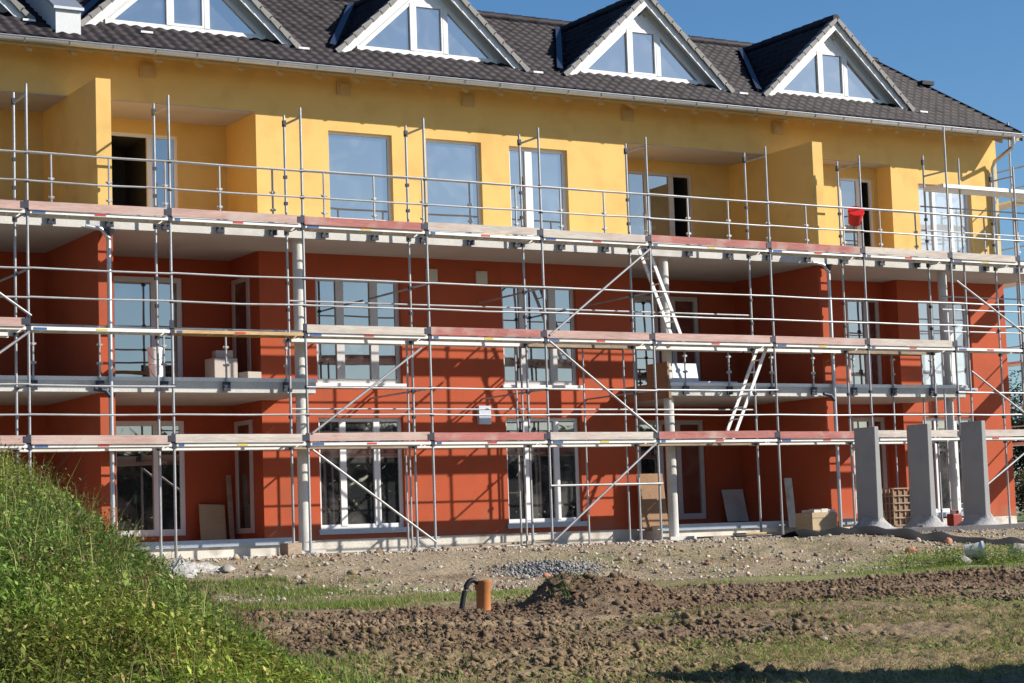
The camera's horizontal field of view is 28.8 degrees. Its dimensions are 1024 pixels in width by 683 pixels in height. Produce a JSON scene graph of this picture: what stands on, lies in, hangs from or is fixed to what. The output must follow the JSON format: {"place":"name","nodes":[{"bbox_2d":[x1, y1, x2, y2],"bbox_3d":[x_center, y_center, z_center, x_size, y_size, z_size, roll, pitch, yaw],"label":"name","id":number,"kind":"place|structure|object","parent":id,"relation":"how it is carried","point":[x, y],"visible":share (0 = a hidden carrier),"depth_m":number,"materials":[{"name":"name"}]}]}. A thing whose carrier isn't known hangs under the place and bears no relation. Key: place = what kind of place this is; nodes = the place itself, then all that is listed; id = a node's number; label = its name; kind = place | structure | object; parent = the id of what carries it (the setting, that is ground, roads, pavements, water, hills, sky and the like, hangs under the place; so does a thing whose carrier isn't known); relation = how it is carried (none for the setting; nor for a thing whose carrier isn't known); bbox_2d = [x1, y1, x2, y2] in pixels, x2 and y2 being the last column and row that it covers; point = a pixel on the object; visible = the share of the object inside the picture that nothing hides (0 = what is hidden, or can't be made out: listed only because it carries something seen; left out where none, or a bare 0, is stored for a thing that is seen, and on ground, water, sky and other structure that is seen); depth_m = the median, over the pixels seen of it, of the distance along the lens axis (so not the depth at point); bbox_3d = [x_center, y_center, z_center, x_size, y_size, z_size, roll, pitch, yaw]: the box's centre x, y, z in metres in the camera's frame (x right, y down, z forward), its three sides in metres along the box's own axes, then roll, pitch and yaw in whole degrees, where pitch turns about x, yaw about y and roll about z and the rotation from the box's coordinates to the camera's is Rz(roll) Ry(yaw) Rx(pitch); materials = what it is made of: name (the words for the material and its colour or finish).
{"place":"outdoors","nodes":[
{"label":"outdoors","id":0,"kind":"place"},
{"bbox_2d":[0,508,1023,682],"bbox_3d":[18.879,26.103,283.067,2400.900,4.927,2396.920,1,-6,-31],"label":"ground","id":1,"kind":"structure","parent":0,"point":[922,628],"depth_m":24.01,"materials":[{"name":"soil"}]},
{"bbox_2d":[157,554,235,577],"bbox_3d":[-5.053,3.519,31.136,1.659,0.431,1.165,-1,-6,-13],"label":"plaster heap","id":2,"kind":"object","parent":1,"relation":"on","point":[194,566],"visible":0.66,"depth_m":31.19,"materials":[{"name":"white"}]},
{"bbox_2d":[0,409,482,682],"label":"grassy mound","id":3,"kind":"object","parent":1,"relation":"on","point":[43,529],"visible":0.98,"depth_m":11.53,"materials":[{"name":"green plant"}]},
{"bbox_2d":[280,543,301,555],"bbox_3d":[-4.041,3.814,36.457,0.320,0.260,0.260,3,-7,-42],"label":"concrete block","id":4,"kind":"object","parent":1,"relation":"on","point":[289,548],"depth_m":36.36,"materials":[{"name":"beige concrete"}]},
{"bbox_2d":[459,578,478,609],"bbox_3d":[-0.519,3.177,25.113,0.331,0.402,0.071,1,-6,-26],"label":"hose","id":5,"kind":"object","parent":1,"relation":"on","point":[469,581],"visible":0.98,"depth_m":25.06,"materials":[{"name":"black plastic"}]},
{"bbox_2d":[475,580,491,609],"bbox_3d":[-0.360,3.284,25.208,0.221,0.525,0.221,1,-6,-31],"label":"drain pipe","id":6,"kind":"object","parent":1,"relation":"on","point":[483,594],"visible":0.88,"depth_m":25.13,"materials":[{"name":"orange plastic"}]},
{"bbox_2d":[429,539,557,548],"bbox_3d":[-0.480,3.991,39.075,3.399,0.142,0.180,2,-7,-37],"label":"plank","id":7,"kind":"object","parent":1,"relation":"on","point":[497,544],"visible":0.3,"depth_m":39.14,"materials":[{"name":"beige wood"}]},
{"bbox_2d":[0,0,1023,558],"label":"apartment building","id":8,"kind":"structure","parent":1,"relation":"on","point":[364,82],"depth_m":41.48,"materials":[{"name":"paint"}]},
{"bbox_2d":[111,132,177,207],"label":"balcony door","id":9,"kind":"structure","parent":8,"relation":"in","point":[123,145],"depth_m":39.95,"materials":[{"name":"clear glass"}]},
{"bbox_2d":[113,276,182,376],"bbox_3d":[-7.218,-0.164,39.330,1.500,2.230,0.067,1,-6,-31],"label":"balcony door","id":10,"kind":"structure","parent":8,"relation":"in","point":[131,353],"depth_m":39.31,"materials":[{"name":"clear glass"}]},
{"bbox_2d":[116,421,185,536],"bbox_3d":[-7.122,2.687,39.061,1.500,2.260,0.067,1,-6,-31],"label":"terrace door","id":11,"kind":"structure","parent":8,"relation":"in","point":[137,471],"depth_m":39.06,"materials":[{"name":"clear glass"}]},
{"bbox_2d":[148,364,165,376],"bbox_3d":[-6.594,0.599,37.006,0.303,0.332,0.300,1,-6,-31],"label":"paint bucket","id":12,"kind":"object","parent":8,"relation":"on","point":[153,370],"visible":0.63,"depth_m":36.90,"materials":[{"name":"white plastic"}]},
{"bbox_2d":[147,347,162,364],"bbox_3d":[-6.633,0.273,37.044,0.303,0.312,0.300,1,-6,-31],"label":"paint bucket","id":13,"kind":"object","parent":12,"relation":"on","point":[151,355],"visible":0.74,"depth_m":36.93,"materials":[{"name":"white plastic"}]},
{"bbox_2d":[199,504,226,539],"bbox_3d":[-5.907,3.568,39.351,0.574,0.731,0.178,1,-6,-31],"label":"leaning board","id":14,"kind":"object","parent":8,"relation":"on","point":[212,522],"visible":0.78,"depth_m":39.34,"materials":[{"name":"wood"}]},
{"bbox_2d":[205,358,237,377],"bbox_3d":[-5.585,0.594,38.306,0.500,0.520,0.400,2,-7,-36],"label":"package","id":15,"kind":"object","parent":8,"relation":"on","point":[215,367],"visible":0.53,"depth_m":38.16},
{"bbox_2d":[212,350,232,357],"bbox_3d":[-5.571,0.256,38.353,0.340,0.150,0.280,0,-6,-24],"label":"package","id":16,"kind":"object","parent":15,"relation":"on","point":[218,353],"visible":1,"depth_m":38.22},
{"bbox_2d":[226,475,234,538],"bbox_3d":[-5.581,3.301,39.517,0.100,1.313,0.196,1,-6,-31],"label":"leaning board","id":17,"kind":"object","parent":8,"relation":"on","point":[230,507],"visible":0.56,"depth_m":39.50,"materials":[{"name":"wood"}]},
{"bbox_2d":[231,277,250,377],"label":"window","id":18,"kind":"structure","parent":8,"relation":"in","point":[240,288],"depth_m":39.62,"materials":[{"name":"clear glass"}]},
{"bbox_2d":[234,419,254,533],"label":"window","id":19,"kind":"structure","parent":8,"relation":"in","point":[244,473],"depth_m":39.34,"materials":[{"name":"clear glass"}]},
{"bbox_2d":[239,371,260,377],"bbox_3d":[-5.056,0.724,38.488,0.320,0.260,0.320,3,-7,-42],"label":"package","id":20,"kind":"object","parent":8,"relation":"on","point":[248,374],"visible":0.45,"depth_m":38.37},
{"bbox_2d":[328,131,391,220],"bbox_3d":[-3.105,-3.130,40.411,1.430,2.180,0.055,1,-6,-31],"label":"window","id":21,"kind":"structure","parent":8,"relation":"in","point":[348,152],"depth_m":40.44,"materials":[{"name":"clear glass"}]},
{"bbox_2d":[315,277,406,386],"bbox_3d":[-3.080,-0.188,39.995,2.020,2.195,0.215,1,-6,-31],"label":"window","id":22,"kind":"structure","parent":8,"relation":"in","point":[337,364],"depth_m":40.06,"materials":[{"name":"clear glass"}]},
{"bbox_2d":[318,418,409,534],"bbox_3d":[-2.992,2.670,39.719,2.000,2.300,0.215,1,-6,-31],"label":"window","id":23,"kind":"structure","parent":8,"relation":"in","point":[346,508],"depth_m":39.78,"materials":[{"name":"clear glass"}]},
{"bbox_2d":[426,139,480,232],"bbox_3d":[-1.245,-3.090,41.509,1.310,2.180,0.055,1,-6,-31],"label":"window","id":24,"kind":"structure","parent":8,"relation":"in","point":[451,160],"depth_m":41.54,"materials":[{"name":"clear glass"}]},
{"bbox_2d":[509,147,566,235],"bbox_3d":[0.532,-3.041,42.550,1.450,2.160,0.067,1,-6,-31],"label":"window","id":25,"kind":"structure","parent":8,"relation":"in","point":[552,162],"depth_m":42.61,"materials":[{"name":"clear glass"}]},
{"bbox_2d":[501,284,582,387],"bbox_3d":[0.579,-0.108,42.155,1.960,2.195,0.215,1,-6,-31],"label":"window","id":26,"kind":"structure","parent":8,"relation":"in","point":[561,370],"depth_m":42.24,"materials":[{"name":"clear glass"}]},
{"bbox_2d":[506,418,586,528],"bbox_3d":[0.667,2.750,41.880,1.940,2.300,0.215,1,-6,-31],"label":"window","id":27,"kind":"structure","parent":8,"relation":"in","point":[564,460],"depth_m":41.96,"materials":[{"name":"clear glass"}]},
{"bbox_2d":[636,473,668,530],"bbox_3d":[3.010,3.444,42.725,0.680,1.230,0.195,1,-6,-31],"label":"plywood sheet","id":28,"kind":"object","parent":8,"relation":"on","point":[650,517],"visible":0.76,"depth_m":42.71,"materials":[{"name":"brown wood"}]},
{"bbox_2d":[628,170,692,242],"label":"balcony door","id":29,"kind":"structure","parent":8,"relation":"in","point":[658,183],"depth_m":46.01,"materials":[{"name":"clear glass"}]},
{"bbox_2d":[633,295,700,385],"bbox_3d":[3.522,0.072,45.672,1.850,2.230,0.067,1,-6,-31],"label":"balcony door","id":30,"kind":"structure","parent":8,"relation":"in","point":[641,302],"depth_m":45.61,"materials":[{"name":"clear glass"}]},
{"bbox_2d":[638,420,706,518],"bbox_3d":[3.618,2.923,45.403,1.850,2.260,0.067,1,-6,-31],"label":"terrace door","id":31,"kind":"structure","parent":8,"relation":"in","point":[690,470],"depth_m":45.58,"materials":[{"name":"clear glass"}]},
{"bbox_2d":[672,363,698,381],"bbox_3d":[3.628,0.713,42.763,0.840,0.497,0.153,1,-6,-31],"label":"foil panel","id":32,"kind":"object","parent":8,"relation":"on","point":[678,373],"visible":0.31,"depth_m":42.78,"materials":[{"name":"white plastic"}]},
{"bbox_2d":[682,381,737,382],"bbox_3d":[4.130,0.883,42.398,1.400,0.040,0.400,2,-6,-33],"label":"foil panel","id":33,"kind":"object","parent":8,"relation":"on","point":[709,382],"visible":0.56,"depth_m":42.19,"materials":[{"name":"white plastic"}]},
{"bbox_2d":[721,489,748,521],"bbox_3d":[5.136,3.773,45.899,0.600,0.740,0.209,1,-6,-31],"label":"leaning board","id":34,"kind":"object","parent":8,"relation":"on","point":[735,505],"visible":1,"depth_m":45.88,"materials":[{"name":"wood"}]},
{"bbox_2d":[784,478,795,527],"bbox_3d":[6.133,3.552,43.923,0.222,1.098,0.160,1,-6,-31],"label":"leaning board","id":35,"kind":"object","parent":8,"relation":"on","point":[790,500],"visible":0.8,"depth_m":43.91,"materials":[{"name":"grey wood"}]},
{"bbox_2d":[840,177,873,246],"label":"balcony door","id":36,"kind":"structure","parent":8,"relation":"in","point":[849,187],"depth_m":47.68,"materials":[{"name":"clear glass"}]},
{"bbox_2d":[846,297,881,383],"bbox_3d":[8.334,0.069,47.358,1.050,2.230,0.067,1,-6,-31],"label":"balcony door","id":37,"kind":"structure","parent":8,"relation":"in","point":[855,309],"depth_m":47.38,"materials":[{"name":"clear glass"}]},
{"bbox_2d":[852,417,887,513],"bbox_3d":[8.431,2.919,47.088,1.050,2.260,0.067,1,-6,-31],"label":"terrace door","id":38,"kind":"structure","parent":8,"relation":"in","point":[857,422],"depth_m":47.27,"materials":[{"name":"white glass"}]},
{"bbox_2d":[918,184,970,257],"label":"window","id":39,"kind":"structure","parent":8,"relation":"in","point":[935,222],"depth_m":48.43,"materials":[{"name":"clear glass"}]},
{"bbox_2d":[923,418,970,516],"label":"window","id":40,"kind":"structure","parent":8,"relation":"in","point":[941,421],"depth_m":47.65,"materials":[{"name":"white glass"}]},
{"bbox_2d":[918,300,977,390],"bbox_3d":[10.414,0.098,47.964,1.770,2.175,0.215,1,-6,-31],"label":"window","id":41,"kind":"structure","parent":8,"relation":"in","point":[924,310],"depth_m":48.04,"materials":[{"name":"clear glass"}]},
{"bbox_2d":[0,83,1023,560],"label":"facade scaffold","id":42,"kind":"object","parent":1,"relation":"on","point":[410,335],"visible":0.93,"depth_m":38.93,"materials":[{"name":"metal"}]},
{"bbox_2d":[638,249,681,333],"bbox_3d":[3.086,-0.933,41.205,0.863,1.966,0.348,1,-6,-31],"label":"ladder","id":43,"kind":"object","parent":42,"relation":"attached to","point":[657,297],"visible":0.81,"depth_m":41.16,"materials":[{"name":"metal"}]},
{"bbox_2d":[723,348,766,438],"bbox_3d":[4.927,1.081,42.065,1.061,2.001,0.348,1,-6,-31],"label":"ladder","id":44,"kind":"object","parent":42,"relation":"attached to","point":[748,395],"visible":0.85,"depth_m":42.07,"materials":[{"name":"metal"}]},
{"bbox_2d":[847,206,863,225],"bbox_3d":[7.486,-2.720,43.476,0.364,0.312,0.367,21,43,25],"label":"red bucket","id":45,"kind":"object","parent":42,"relation":"hanging from","point":[855,216],"visible":1,"depth_m":43.37,"materials":[{"name":"plastic"}]},
{"bbox_2d":[543,573,550,577],"bbox_3d":[0.561,3.745,31.816,0.124,0.118,0.128,-4,-6,16],"label":"rock","id":46,"kind":"object","parent":1,"relation":"on","point":[545,575],"visible":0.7,"depth_m":31.78,"materials":[{"name":"orange stone"}]},
{"bbox_2d":[182,528,997,589],"bbox_3d":[2.312,3.828,35.495,19.848,0.636,5.656,1,-6,-31],"label":"rubble","id":47,"kind":"object","parent":1,"relation":"on","point":[225,568],"visible":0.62,"depth_m":34.04,"materials":[{"name":"grey stone"}]},
{"bbox_2d":[157,528,1023,601],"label":"gravel","id":48,"kind":"structure","parent":1,"relation":"on","point":[537,568],"depth_m":33.26,"materials":[{"name":"grey gravel"}]},
{"bbox_2d":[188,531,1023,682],"bbox_3d":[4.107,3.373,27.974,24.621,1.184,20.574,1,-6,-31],"label":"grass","id":49,"kind":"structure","parent":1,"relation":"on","point":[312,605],"depth_m":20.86,"materials":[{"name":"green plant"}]},
{"bbox_2d":[221,564,1023,682],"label":"mud clods","id":50,"kind":"object","parent":1,"relation":"on","point":[381,624],"visible":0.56,"depth_m":21.14,"materials":[{"name":"brown soil"}]},
{"bbox_2d":[703,534,762,537],"bbox_3d":[4.808,4.049,41.526,2.000,0.040,0.140,2,-6,-33],"label":"plank","id":51,"kind":"object","parent":1,"relation":"on","point":[728,535],"visible":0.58,"depth_m":41.27,"materials":[{"name":"beige wood"}]},
{"bbox_2d":[709,534,779,538],"bbox_3d":[4.798,4.019,41.150,1.900,0.040,0.140,2,-7,-37],"label":"plank","id":52,"kind":"object","parent":1,"relation":"on","point":[737,536],"visible":0.64,"depth_m":40.87,"materials":[{"name":"beige wood"}]},
{"bbox_2d":[733,531,791,534],"bbox_3d":[5.366,3.998,41.665,1.700,0.040,0.140,1,-6,-26],"label":"plank","id":53,"kind":"object","parent":52,"relation":"on","point":[760,533],"visible":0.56,"depth_m":41.49,"materials":[{"name":"beige wood"}]},
{"bbox_2d":[743,534,783,537],"bbox_3d":[6.010,4.017,41.460,3.000,0.040,0.140,1,-6,-32],"label":"plank","id":54,"kind":"object","parent":1,"relation":"on","point":[762,535],"visible":0.34,"depth_m":40.83,"materials":[{"name":"beige wood"}]},
{"bbox_2d":[795,508,837,530],"bbox_3d":[6.523,3.828,42.731,0.690,0.480,0.582,1,-6,-31],"label":"cardboard box","id":55,"kind":"object","parent":1,"relation":"on","point":[818,519],"visible":0.88,"depth_m":42.52,"materials":[{"name":"cardboard"}]},
{"bbox_2d":[882,488,910,527],"bbox_3d":[8.522,3.716,43.973,0.856,0.963,0.634,1,-6,-31],"label":"lattice crate","id":56,"kind":"object","parent":1,"relation":"on","point":[896,506],"visible":0.41,"depth_m":43.66,"materials":[{"name":"brown wood"}]},
{"bbox_2d":[778,526,1023,545],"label":"membrane","id":57,"kind":"object","parent":1,"relation":"on","point":[908,533],"visible":0.92,"depth_m":38.17,"materials":[{"name":"black plastic"}]},
{"bbox_2d":[905,547,916,553],"bbox_3d":[7.219,3.789,36.076,0.247,0.155,0.179,1,-6,-31],"label":"rock","id":58,"kind":"object","parent":1,"relation":"on","point":[913,549],"visible":0.7,"depth_m":36.01,"materials":[{"name":"orange stone"}]},
{"bbox_2d":[943,537,952,543],"bbox_3d":[8.266,3.794,37.860,0.212,0.151,0.159,1,-6,-31],"label":"rock","id":59,"kind":"object","parent":1,"relation":"on","point":[947,540],"visible":0.96,"depth_m":37.80,"materials":[{"name":"orange stone"}]},
{"bbox_2d":[947,510,961,525],"bbox_3d":[9.853,3.963,44.399,0.284,0.422,0.220,1,-6,-31],"label":"fuel canister","id":60,"kind":"object","parent":1,"relation":"on","point":[954,519],"visible":0.64,"depth_m":44.31,"materials":[{"name":"red plastic"}]},
{"bbox_2d":[893,523,1023,531],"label":"strip footing","id":61,"kind":"object","parent":1,"relation":"on","point":[971,527],"visible":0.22,"depth_m":41.29,"materials":[{"name":"concrete"}]},
{"bbox_2d":[850,426,895,528],"bbox_3d":[7.306,2.817,40.764,0.825,2.130,0.932,1,-6,-31],"label":"retaining wall element","id":62,"kind":"object","parent":61,"relation":"on","point":[868,483],"visible":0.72,"depth_m":40.69,"materials":[{"name":"grey concrete"}]},
{"bbox_2d":[902,423,946,527],"bbox_3d":[8.546,2.814,41.500,0.833,2.190,0.908,1,-6,-31],"label":"retaining wall element","id":63,"kind":"object","parent":61,"relation":"on","point":[921,481],"visible":0.94,"depth_m":41.41,"materials":[{"name":"grey concrete"}]},
{"bbox_2d":[956,420,1000,525],"bbox_3d":[9.845,2.813,42.272,0.820,2.250,0.892,1,-6,-31],"label":"retaining wall element","id":64,"kind":"object","parent":61,"relation":"on","point":[975,478],"visible":0.94,"depth_m":42.20,"materials":[{"name":"grey concrete"}]},
{"bbox_2d":[953,555,972,564],"bbox_3d":[7.787,3.800,34.421,0.375,0.231,0.307,1,-6,-31],"label":"rock","id":65,"kind":"object","parent":1,"relation":"on","point":[966,558],"visible":0.53,"depth_m":34.29,"materials":[{"name":"stone"}]},
{"bbox_2d":[964,541,985,559],"bbox_3d":[8.060,3.650,34.708,0.332,0.324,0.321,-10,-5,9],"label":"mortar bucket","id":66,"kind":"object","parent":1,"relation":"on","point":[968,551],"visible":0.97,"depth_m":34.60,"materials":[{"name":"plastic"}]},
{"bbox_2d":[997,123,1023,445],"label":"gable scaffold","id":67,"kind":"object","parent":1,"relation":"on","point":[1007,205],"visible":0.07,"depth_m":49.48,"materials":[{"name":"metal"}]},
{"bbox_2d":[1008,367,1022,484],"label":"tree","id":68,"kind":"object","parent":1,"relation":"on","point":[1013,398],"visible":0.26,"depth_m":88.19,"materials":[{"name":"green plant"}]},
{"bbox_2d":[1007,543,1023,560],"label":"rock","id":69,"kind":"object","parent":1,"relation":"on","point":[1015,545],"visible":0.41,"depth_m":34.98,"materials":[{"name":"stone"}]},
{"bbox_2d":[1010,391,1023,483],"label":"tree","id":70,"kind":"object","parent":1,"relation":"on","point":[1018,451],"visible":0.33,"depth_m":81.75,"materials":[{"name":"green plant"}]},
{"bbox_2d":[1014,469,1023,515],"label":"shrub","id":71,"kind":"object","parent":1,"relation":"on","point":[1019,494],"visible":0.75,"depth_m":73.58,"materials":[{"name":"green plant"}]},
{"bbox_2d":[468,0,1023,512],"label":"sky","id":72,"kind":"structure","parent":0,"point":[972,51],"materials":[{"name":"blue"}]}
]}

